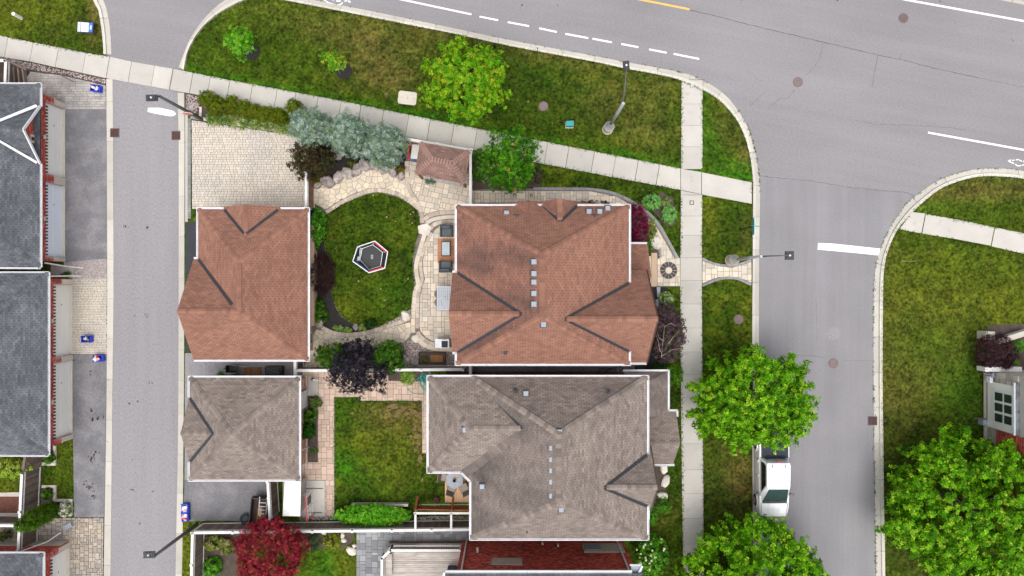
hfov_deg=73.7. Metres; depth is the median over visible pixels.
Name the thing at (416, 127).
sidewalk
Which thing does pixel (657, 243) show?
boulder
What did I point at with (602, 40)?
lane dash
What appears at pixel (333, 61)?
sapling
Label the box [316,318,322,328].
boulder
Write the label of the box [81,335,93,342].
recycling box
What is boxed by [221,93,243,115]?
hedge cedar
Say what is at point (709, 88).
kerb
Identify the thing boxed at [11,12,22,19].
concrete marker
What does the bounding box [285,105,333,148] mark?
blue spruce
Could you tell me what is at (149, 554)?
street lamp
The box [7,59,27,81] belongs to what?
slatted gate
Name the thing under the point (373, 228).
lawn
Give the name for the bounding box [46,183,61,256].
garage door
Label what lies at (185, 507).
recycling box
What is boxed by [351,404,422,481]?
bare patch
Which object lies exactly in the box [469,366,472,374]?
wooden fence
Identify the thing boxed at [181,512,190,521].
recycling box
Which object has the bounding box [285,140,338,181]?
shrub
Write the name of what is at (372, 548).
grey paving
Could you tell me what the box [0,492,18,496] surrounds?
concrete pad
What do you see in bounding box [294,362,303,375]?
wooden fence
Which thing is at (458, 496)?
wooden deck
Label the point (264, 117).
hedge cedar
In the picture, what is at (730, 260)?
street lamp
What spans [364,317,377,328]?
shrub
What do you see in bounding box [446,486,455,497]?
deck chair
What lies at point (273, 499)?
wooden fence
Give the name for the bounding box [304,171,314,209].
wooden fence
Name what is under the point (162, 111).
stop bar
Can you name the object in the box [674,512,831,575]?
maple tree
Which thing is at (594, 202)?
shrub
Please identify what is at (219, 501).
asphalt driveway
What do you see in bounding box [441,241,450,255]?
coffee table
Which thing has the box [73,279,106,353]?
paved driveway
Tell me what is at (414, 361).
boulder
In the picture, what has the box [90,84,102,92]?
recycling box
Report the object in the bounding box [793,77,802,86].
manhole cover
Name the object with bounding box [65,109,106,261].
asphalt driveway
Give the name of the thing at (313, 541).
shrub
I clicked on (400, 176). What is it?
boulder
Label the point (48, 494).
shrub
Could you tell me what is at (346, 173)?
boulder
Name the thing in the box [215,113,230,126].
hosta
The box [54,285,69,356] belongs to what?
garage door
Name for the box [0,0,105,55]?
lawn
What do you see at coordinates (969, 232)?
sidewalk
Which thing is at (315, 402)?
shrub
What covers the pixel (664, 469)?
boulder
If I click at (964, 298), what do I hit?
lawn
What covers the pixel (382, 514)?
hedge
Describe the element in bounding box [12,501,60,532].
columnar cedar
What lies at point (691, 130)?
sidewalk
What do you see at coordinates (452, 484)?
patio table
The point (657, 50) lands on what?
lane dash
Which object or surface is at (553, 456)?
brick house
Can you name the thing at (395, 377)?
planting bed
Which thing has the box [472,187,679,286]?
front walk
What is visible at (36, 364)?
garage
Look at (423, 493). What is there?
lawn
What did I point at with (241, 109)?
hedge cedar
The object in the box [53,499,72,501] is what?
garden edging
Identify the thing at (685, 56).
lane dash
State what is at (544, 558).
brick house
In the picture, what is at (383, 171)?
boulder
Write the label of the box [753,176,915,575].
side street
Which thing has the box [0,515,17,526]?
wooden fence
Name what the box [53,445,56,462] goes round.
garden edging
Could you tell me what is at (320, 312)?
shrub
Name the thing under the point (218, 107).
hedge cedar
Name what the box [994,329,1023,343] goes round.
garden wall
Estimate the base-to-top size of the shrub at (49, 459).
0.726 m
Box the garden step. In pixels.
[427,177,460,186]
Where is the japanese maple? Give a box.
[231,514,311,575]
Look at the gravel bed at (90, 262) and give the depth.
45.67 m
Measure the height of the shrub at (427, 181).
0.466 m
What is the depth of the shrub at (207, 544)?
45.08 m
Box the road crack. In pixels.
[690,10,1021,360]
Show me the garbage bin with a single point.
(274, 370)
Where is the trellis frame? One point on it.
(415, 518)
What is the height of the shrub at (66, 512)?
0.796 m
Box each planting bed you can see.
[308,396,317,461]
[388,371,429,381]
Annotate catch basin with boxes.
[110,128,118,136]
[171,131,179,139]
[868,416,876,424]
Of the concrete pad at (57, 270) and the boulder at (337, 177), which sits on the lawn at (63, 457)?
the concrete pad at (57, 270)
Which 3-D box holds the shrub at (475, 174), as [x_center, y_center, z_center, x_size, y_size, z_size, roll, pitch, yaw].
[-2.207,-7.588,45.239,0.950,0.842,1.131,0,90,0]
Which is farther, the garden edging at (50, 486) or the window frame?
the garden edging at (50, 486)
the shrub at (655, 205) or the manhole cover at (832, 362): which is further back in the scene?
the manhole cover at (832, 362)
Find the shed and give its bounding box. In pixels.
[283,476,306,515]
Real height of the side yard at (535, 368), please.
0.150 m
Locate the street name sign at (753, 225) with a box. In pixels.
[739,218,758,234]
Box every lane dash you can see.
[479,16,497,20]
[508,21,528,26]
[539,27,556,32]
[565,33,587,38]
[592,38,611,42]
[621,43,638,47]
[649,48,666,53]
[673,53,698,59]
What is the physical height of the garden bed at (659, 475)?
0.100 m
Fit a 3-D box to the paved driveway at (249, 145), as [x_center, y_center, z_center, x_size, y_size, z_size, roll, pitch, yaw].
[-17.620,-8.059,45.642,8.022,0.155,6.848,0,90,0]
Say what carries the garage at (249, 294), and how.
on the lawn at (548, 124)
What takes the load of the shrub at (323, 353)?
on the mulch bed
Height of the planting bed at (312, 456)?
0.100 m
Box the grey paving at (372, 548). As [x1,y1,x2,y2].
[356,531,468,575]
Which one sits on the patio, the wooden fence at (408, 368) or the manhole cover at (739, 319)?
the wooden fence at (408, 368)
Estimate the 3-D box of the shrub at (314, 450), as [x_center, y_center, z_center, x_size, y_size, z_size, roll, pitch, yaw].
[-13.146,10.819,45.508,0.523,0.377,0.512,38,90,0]
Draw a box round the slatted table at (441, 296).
[437,286,450,309]
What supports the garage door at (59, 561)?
in the garage at (44, 558)
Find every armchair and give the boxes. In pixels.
[439,261,451,272]
[440,224,452,236]
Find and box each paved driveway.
[0,517,103,575]
[27,72,105,108]
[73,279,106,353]
[188,116,306,218]
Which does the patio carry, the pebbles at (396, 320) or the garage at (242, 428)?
the pebbles at (396, 320)
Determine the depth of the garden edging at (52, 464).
45.54 m
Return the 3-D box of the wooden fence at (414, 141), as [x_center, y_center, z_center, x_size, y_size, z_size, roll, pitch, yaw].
[-8.127,-9.851,44.712,11.371,1.775,0.195,10,90,0]
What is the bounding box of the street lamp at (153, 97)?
[146,94,203,120]
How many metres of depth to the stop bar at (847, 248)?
45.69 m
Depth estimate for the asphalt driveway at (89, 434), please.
45.66 m
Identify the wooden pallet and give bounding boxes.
[243,367,260,375]
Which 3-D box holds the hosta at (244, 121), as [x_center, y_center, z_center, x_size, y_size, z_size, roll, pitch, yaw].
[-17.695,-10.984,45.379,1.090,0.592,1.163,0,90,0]
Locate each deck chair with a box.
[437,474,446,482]
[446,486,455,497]
[459,481,468,497]
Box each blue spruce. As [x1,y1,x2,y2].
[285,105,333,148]
[319,107,374,160]
[360,120,410,169]
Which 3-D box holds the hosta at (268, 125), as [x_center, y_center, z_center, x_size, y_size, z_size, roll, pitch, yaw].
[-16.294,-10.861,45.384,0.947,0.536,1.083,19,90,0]
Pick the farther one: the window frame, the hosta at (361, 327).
the hosta at (361, 327)
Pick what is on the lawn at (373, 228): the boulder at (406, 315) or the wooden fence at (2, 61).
the boulder at (406, 315)
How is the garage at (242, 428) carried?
on the lawn at (548, 124)
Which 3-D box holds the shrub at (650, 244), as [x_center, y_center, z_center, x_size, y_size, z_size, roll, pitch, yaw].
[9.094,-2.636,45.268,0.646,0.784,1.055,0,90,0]
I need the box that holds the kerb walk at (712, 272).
[702,258,751,286]
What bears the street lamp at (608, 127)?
on the lawn at (548, 124)
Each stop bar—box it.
[147,108,175,115]
[818,243,879,254]
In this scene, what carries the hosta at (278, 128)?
on the garden soil
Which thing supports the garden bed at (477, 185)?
on the lawn at (548, 124)
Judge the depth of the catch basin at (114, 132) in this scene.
45.66 m
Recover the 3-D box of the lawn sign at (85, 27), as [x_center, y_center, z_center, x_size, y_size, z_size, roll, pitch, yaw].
[-28.215,-17.242,45.386,1.060,0.527,0.720,3,90,0]
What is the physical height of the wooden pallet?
0.148 m
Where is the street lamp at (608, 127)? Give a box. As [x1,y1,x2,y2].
[602,61,629,134]
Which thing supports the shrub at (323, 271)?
on the mulch bed at (335, 318)
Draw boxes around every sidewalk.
[0,35,751,203]
[680,195,703,575]
[681,80,702,168]
[900,212,1023,253]
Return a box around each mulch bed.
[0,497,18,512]
[309,137,405,177]
[317,215,371,332]
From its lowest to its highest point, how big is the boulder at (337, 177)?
0.435 m
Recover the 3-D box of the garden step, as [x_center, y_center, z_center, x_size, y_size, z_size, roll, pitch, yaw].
[-4.550,-7.136,45.490,2.392,0.180,0.340,14,90,0]
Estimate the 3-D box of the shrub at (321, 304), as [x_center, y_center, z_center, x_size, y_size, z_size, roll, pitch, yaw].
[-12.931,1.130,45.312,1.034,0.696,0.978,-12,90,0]
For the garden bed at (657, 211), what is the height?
0.100 m
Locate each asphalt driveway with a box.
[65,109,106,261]
[72,354,106,516]
[184,480,267,520]
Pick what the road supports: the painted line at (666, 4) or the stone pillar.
the painted line at (666, 4)
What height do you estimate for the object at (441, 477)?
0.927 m
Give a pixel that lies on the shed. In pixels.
(294, 503)
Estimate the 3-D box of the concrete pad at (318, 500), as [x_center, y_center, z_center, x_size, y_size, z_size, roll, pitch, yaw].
[-13.896,14.039,45.600,2.811,0.100,2.384,0,90,0]
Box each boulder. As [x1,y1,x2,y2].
[313,182,321,188]
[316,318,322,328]
[319,175,335,188]
[332,150,342,159]
[333,171,342,183]
[340,167,353,179]
[346,546,356,555]
[352,163,361,175]
[353,323,357,330]
[359,160,369,171]
[379,168,389,174]
[389,167,396,177]
[397,171,404,180]
[401,310,410,320]
[402,357,410,366]
[410,356,418,366]
[650,235,661,249]
[657,491,667,498]
[660,466,667,473]
[661,475,669,487]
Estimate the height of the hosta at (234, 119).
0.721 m
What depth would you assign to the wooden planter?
45.32 m
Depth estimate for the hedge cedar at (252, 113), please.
44.74 m
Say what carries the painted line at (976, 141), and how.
on the road
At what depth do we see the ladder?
44.73 m
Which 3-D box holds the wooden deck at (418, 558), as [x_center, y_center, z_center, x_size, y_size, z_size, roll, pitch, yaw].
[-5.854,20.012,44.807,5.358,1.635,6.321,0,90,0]
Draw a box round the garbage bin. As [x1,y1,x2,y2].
[265,365,283,375]
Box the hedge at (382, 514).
[331,502,411,527]
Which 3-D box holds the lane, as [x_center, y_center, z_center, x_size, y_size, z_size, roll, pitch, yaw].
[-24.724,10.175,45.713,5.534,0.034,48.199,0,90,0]
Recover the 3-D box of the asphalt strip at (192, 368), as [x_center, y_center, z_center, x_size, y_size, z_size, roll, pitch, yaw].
[-18.020,8.618,45.660,7.692,0.150,8.547,0,90,0]
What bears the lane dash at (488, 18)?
on the road
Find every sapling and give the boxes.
[223,24,257,62]
[318,50,346,73]
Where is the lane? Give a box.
[104,81,183,575]
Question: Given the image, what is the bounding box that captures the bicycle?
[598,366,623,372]
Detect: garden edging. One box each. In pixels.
[42,462,56,465]
[42,485,56,487]
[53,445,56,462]
[53,488,56,498]
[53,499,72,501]
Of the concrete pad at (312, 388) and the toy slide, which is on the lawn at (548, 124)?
the toy slide
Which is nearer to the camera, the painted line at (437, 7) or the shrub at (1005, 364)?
the shrub at (1005, 364)
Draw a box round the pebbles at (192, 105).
[186,94,199,112]
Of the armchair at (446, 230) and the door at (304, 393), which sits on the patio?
the armchair at (446, 230)
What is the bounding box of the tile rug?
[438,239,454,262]
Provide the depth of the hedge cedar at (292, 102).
44.11 m
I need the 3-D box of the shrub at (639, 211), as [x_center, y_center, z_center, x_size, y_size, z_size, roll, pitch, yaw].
[8.123,-4.220,44.648,2.124,2.022,2.898,0,90,0]
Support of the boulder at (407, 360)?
on the patio
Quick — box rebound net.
[302,488,322,520]
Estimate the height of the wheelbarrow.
0.612 m
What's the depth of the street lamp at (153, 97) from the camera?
41.32 m
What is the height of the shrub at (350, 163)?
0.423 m
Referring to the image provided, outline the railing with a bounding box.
[414,496,468,510]
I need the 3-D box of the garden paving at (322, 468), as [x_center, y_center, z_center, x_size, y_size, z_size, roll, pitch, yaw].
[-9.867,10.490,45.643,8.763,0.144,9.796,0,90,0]
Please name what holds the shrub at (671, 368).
on the lawn at (548, 124)
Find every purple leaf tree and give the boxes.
[323,336,391,401]
[651,300,687,363]
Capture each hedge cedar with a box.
[197,89,219,110]
[206,94,228,118]
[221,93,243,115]
[234,99,253,119]
[244,103,265,122]
[258,103,276,123]
[269,106,289,125]
[284,97,306,114]
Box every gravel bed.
[0,57,105,84]
[64,259,106,277]
[185,92,199,113]
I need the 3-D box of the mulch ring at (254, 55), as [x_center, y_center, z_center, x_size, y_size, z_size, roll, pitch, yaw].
[-17.388,-15.743,45.587,1.127,0.065,1.117,0,90,0]
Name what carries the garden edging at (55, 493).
on the lawn at (63, 457)
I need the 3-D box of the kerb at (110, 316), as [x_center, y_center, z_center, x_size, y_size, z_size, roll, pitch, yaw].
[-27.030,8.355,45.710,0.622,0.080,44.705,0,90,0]
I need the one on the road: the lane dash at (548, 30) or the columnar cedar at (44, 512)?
the lane dash at (548, 30)
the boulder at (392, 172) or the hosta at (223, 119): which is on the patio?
the boulder at (392, 172)
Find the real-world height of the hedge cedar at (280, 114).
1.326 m
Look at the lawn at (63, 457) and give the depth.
45.68 m
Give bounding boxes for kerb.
[93,0,110,54]
[104,79,113,575]
[175,93,184,575]
[179,0,759,575]
[874,168,1023,575]
[1002,0,1023,4]
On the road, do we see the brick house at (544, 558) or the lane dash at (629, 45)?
the lane dash at (629, 45)
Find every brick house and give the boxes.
[426,369,679,540]
[444,538,642,575]
[449,199,658,365]
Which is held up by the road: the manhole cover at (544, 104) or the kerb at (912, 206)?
the kerb at (912, 206)
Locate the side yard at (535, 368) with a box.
[457,365,634,371]
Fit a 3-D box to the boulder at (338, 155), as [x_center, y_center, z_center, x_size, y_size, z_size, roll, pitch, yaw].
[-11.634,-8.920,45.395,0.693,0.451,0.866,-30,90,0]
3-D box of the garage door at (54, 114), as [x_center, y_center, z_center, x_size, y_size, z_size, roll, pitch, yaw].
[-30.095,-9.650,44.730,0.080,1.940,4.600,0,90,0]
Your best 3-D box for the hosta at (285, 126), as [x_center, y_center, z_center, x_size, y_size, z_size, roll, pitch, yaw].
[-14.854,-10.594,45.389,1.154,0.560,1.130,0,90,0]
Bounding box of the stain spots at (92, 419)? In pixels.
[82,370,103,498]
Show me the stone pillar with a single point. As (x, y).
(980, 334)
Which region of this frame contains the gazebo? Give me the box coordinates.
[414,141,470,187]
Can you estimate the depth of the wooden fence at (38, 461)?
44.49 m
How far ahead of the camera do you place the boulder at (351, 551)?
45.42 m
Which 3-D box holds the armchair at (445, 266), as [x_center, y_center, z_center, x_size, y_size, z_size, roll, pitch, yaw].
[-4.415,-1.412,45.150,0.820,0.780,0.765,0,90,0]
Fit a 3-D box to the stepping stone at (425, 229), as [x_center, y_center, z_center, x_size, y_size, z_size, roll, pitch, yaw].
[-5.817,-3.916,45.550,0.936,0.080,0.825,0,90,0]
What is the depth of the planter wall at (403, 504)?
45.30 m
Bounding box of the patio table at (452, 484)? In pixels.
[446,474,462,488]
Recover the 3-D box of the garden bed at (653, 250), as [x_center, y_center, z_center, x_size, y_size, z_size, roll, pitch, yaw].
[8.865,-3.738,45.620,1.922,0.100,3.204,0,90,0]
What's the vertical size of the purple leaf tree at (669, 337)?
3.323 m
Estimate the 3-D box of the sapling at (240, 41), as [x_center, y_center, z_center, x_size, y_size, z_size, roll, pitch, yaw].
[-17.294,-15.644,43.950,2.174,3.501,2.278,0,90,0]
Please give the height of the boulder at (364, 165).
0.417 m
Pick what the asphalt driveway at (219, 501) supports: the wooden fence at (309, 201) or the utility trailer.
the utility trailer
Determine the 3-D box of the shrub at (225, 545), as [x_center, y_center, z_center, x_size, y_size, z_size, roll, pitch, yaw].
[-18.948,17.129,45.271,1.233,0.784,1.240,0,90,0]
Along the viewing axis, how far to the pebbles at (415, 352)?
45.55 m
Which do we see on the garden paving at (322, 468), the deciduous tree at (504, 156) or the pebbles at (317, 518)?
the pebbles at (317, 518)
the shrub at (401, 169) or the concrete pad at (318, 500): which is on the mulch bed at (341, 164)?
the shrub at (401, 169)
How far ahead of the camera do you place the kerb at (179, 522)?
45.67 m
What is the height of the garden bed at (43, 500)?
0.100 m
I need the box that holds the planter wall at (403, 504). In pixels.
[351,502,408,506]
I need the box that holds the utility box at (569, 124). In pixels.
[565,121,573,128]
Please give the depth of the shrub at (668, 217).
45.07 m
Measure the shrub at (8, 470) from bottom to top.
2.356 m
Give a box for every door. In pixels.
[46,103,61,176]
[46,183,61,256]
[50,549,66,575]
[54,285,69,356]
[54,361,69,437]
[301,390,306,408]
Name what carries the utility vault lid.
on the lawn at (548, 124)
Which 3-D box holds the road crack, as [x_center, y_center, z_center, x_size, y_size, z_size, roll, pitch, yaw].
[23.094,-6.867,45.696,22.350,0.001,23.505,0,90,0]
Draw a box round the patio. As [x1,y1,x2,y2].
[304,153,472,374]
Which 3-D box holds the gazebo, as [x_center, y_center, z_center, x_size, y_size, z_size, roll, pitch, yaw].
[-4.409,-7.941,44.087,3.502,3.025,2.293,10,90,0]
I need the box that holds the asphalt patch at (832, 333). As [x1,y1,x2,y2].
[826,327,839,339]
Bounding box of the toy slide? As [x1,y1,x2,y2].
[408,144,418,160]
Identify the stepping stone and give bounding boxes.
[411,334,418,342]
[418,223,431,235]
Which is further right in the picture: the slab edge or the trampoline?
the slab edge
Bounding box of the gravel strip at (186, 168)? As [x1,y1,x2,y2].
[185,115,187,221]
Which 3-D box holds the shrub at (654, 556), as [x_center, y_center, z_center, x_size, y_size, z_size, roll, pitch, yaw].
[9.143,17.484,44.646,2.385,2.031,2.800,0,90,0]
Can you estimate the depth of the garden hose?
45.49 m
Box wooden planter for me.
[418,352,445,363]
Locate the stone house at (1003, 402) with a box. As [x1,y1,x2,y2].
[977,366,1023,533]
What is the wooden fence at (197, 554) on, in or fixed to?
on the lawn at (548, 124)
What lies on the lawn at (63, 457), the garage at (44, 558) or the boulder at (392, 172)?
the garage at (44, 558)
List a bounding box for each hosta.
[205,114,219,127]
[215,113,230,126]
[227,114,238,128]
[238,117,251,130]
[249,119,261,130]
[261,121,272,132]
[271,122,283,133]
[281,121,290,134]
[358,323,365,330]
[400,371,415,385]
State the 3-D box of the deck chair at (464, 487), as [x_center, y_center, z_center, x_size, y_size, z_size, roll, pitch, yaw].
[-3.079,13.167,44.687,0.571,0.927,0.706,-25,90,0]
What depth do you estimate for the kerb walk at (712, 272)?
45.57 m
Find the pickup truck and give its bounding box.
[753,428,794,516]
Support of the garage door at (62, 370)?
in the garage at (36, 364)
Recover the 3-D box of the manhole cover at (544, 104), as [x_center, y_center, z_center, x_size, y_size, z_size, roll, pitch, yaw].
[2.102,-12.147,45.599,0.660,0.033,0.660,0,90,0]
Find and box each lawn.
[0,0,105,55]
[0,59,106,575]
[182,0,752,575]
[324,193,419,325]
[335,398,433,512]
[881,177,1023,575]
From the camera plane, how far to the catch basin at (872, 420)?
45.67 m
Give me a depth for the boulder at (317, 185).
45.32 m
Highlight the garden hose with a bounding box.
[407,372,430,393]
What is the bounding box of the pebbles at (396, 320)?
[381,310,411,327]
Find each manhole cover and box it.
[539,101,547,110]
[734,315,743,323]
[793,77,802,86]
[828,358,837,367]
[899,13,907,22]
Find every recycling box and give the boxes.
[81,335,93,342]
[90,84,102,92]
[93,355,105,361]
[181,502,190,513]
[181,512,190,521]
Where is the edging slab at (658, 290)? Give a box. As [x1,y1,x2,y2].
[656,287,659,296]
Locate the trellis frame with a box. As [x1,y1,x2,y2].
[414,504,468,529]
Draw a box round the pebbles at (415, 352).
[402,340,454,365]
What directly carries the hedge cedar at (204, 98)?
on the garden soil
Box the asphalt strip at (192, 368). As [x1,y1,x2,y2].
[185,353,293,479]
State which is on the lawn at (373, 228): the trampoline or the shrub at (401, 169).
the trampoline
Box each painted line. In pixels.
[402,0,471,14]
[640,0,689,9]
[905,0,1023,21]
[928,132,1023,150]
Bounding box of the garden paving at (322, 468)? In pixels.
[300,372,426,517]
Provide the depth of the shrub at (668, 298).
45.10 m
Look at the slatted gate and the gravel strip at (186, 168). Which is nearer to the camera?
the slatted gate
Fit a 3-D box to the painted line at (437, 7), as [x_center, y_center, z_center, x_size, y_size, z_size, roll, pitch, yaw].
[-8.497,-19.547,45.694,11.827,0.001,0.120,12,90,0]
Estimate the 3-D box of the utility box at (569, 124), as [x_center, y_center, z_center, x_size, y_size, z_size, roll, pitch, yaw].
[3.812,-10.830,45.252,0.520,0.695,0.360,-2,90,0]
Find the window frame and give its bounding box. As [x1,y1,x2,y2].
[993,390,1012,426]
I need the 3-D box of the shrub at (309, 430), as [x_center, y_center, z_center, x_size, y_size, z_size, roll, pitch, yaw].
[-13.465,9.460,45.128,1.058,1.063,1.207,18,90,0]
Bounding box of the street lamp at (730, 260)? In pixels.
[725,251,793,265]
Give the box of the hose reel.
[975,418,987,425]
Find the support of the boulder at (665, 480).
on the garden bed at (659, 475)
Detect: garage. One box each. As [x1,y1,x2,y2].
[0,82,83,268]
[0,271,80,456]
[0,522,71,575]
[177,204,316,361]
[180,376,308,481]
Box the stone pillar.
[977,331,994,338]
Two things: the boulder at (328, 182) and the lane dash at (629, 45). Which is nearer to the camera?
the boulder at (328, 182)
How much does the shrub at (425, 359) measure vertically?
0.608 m
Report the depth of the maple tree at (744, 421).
41.08 m
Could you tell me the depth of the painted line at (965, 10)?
45.69 m
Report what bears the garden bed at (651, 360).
on the lawn at (548, 124)
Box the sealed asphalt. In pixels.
[186,222,195,350]
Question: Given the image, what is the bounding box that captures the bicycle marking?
[324,0,350,4]
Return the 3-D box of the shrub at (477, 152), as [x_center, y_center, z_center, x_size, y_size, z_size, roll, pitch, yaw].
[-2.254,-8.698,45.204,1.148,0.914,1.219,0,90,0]
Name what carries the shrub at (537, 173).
on the garden bed at (477, 185)
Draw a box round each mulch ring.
[244,44,259,60]
[336,63,351,78]
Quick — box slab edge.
[681,191,701,194]
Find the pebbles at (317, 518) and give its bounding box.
[299,515,335,520]
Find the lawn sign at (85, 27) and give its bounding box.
[77,21,96,32]
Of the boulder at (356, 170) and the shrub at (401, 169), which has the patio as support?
the boulder at (356, 170)
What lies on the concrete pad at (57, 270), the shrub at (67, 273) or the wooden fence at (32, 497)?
the shrub at (67, 273)
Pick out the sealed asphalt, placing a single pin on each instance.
(190, 240)
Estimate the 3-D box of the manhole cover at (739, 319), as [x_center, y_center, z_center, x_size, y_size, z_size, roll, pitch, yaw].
[15.139,2.102,45.599,0.660,0.033,0.660,0,90,0]
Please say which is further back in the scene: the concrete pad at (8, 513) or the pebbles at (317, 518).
the concrete pad at (8, 513)
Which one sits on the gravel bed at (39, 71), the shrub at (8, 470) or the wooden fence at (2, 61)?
the wooden fence at (2, 61)
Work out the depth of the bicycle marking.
45.69 m
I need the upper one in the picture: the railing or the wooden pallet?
the wooden pallet
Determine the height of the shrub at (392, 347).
3.070 m
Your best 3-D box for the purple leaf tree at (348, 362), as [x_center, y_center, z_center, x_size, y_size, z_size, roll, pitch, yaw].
[-9.752,5.146,43.177,4.435,5.046,4.212,0,90,0]
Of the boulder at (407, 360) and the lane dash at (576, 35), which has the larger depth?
the lane dash at (576, 35)
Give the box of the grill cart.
[435,339,450,347]
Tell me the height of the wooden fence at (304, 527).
1.775 m
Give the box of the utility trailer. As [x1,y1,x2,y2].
[248,495,267,526]
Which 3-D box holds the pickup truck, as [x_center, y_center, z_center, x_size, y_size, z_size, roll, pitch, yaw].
[17.120,12.035,44.722,2.564,1.955,6.090,0,90,0]
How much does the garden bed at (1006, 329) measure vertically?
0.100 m
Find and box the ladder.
[258,497,266,515]
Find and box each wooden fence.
[0,59,5,68]
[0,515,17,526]
[3,59,22,81]
[16,466,41,550]
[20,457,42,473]
[190,523,204,575]
[191,520,468,534]
[266,482,279,519]
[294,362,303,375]
[295,365,465,371]
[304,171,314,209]
[348,127,472,153]
[469,150,472,203]
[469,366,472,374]
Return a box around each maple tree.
[418,35,511,125]
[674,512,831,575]
[684,343,820,455]
[875,421,1023,575]
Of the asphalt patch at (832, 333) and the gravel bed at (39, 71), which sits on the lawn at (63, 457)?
the gravel bed at (39, 71)
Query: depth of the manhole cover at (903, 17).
45.68 m
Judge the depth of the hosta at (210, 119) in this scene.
45.35 m
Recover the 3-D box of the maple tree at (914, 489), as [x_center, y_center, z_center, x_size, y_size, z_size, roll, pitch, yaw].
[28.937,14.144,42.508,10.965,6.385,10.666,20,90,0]
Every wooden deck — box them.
[381,541,461,575]
[445,477,468,501]
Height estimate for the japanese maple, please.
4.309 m
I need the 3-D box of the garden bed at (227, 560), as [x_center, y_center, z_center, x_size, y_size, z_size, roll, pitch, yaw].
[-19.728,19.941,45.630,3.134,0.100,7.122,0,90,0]
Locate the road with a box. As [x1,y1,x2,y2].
[29,0,1023,200]
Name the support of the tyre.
on the asphalt driveway at (219, 501)
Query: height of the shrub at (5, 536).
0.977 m
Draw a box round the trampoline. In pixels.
[353,241,387,272]
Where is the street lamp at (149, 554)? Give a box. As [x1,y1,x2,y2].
[143,522,198,557]
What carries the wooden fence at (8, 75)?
on the gravel bed at (39, 71)
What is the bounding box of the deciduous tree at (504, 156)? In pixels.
[476,123,543,196]
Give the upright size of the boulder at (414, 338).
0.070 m
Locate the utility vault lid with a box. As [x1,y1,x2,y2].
[398,91,416,104]
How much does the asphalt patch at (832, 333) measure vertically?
0.001 m
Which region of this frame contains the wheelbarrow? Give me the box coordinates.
[223,365,243,373]
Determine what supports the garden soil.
on the lawn at (548, 124)
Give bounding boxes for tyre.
[239,514,248,523]
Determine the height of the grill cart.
0.985 m
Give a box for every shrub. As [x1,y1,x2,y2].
[0,454,33,480]
[0,529,13,542]
[40,487,53,499]
[42,450,56,465]
[58,500,73,517]
[60,271,70,277]
[202,556,222,575]
[203,534,221,551]
[219,538,234,554]
[285,140,338,181]
[302,422,315,439]
[303,409,317,423]
[305,534,321,550]
[309,396,322,408]
[310,205,327,246]
[310,252,336,296]
[310,447,318,453]
[313,342,353,369]
[315,298,324,309]
[315,307,328,322]
[322,533,340,549]
[346,160,357,167]
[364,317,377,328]
[370,340,407,375]
[396,165,405,172]
[421,356,428,363]
[424,178,435,184]
[472,148,485,165]
[472,165,485,180]
[530,164,542,183]
[582,199,609,203]
[631,202,651,241]
[633,532,669,575]
[641,193,661,209]
[646,219,657,242]
[646,240,652,255]
[649,505,657,525]
[650,362,666,368]
[655,497,672,513]
[658,291,673,304]
[659,197,671,209]
[660,205,676,223]
[667,363,683,388]
[972,332,1021,374]
[1007,339,1023,353]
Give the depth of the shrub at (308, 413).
45.09 m
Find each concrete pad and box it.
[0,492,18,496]
[0,513,17,514]
[51,265,73,274]
[283,480,324,515]
[308,378,317,395]
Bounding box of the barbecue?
[447,565,456,569]
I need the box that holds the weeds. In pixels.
[320,0,1018,566]
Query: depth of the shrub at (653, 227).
45.15 m
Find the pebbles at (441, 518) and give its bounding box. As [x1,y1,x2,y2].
[417,516,468,519]
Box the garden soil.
[199,103,291,132]
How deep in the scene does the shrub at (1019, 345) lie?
44.91 m
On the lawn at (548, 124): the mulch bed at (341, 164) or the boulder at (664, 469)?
the mulch bed at (341, 164)
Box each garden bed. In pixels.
[41,486,65,508]
[204,534,239,575]
[299,532,354,548]
[468,161,540,189]
[631,214,658,255]
[635,287,670,368]
[652,192,675,225]
[653,466,665,509]
[986,324,1023,368]
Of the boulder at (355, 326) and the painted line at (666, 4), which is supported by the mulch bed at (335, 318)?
the boulder at (355, 326)
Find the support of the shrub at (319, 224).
on the mulch bed at (335, 318)
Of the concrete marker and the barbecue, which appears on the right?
the barbecue

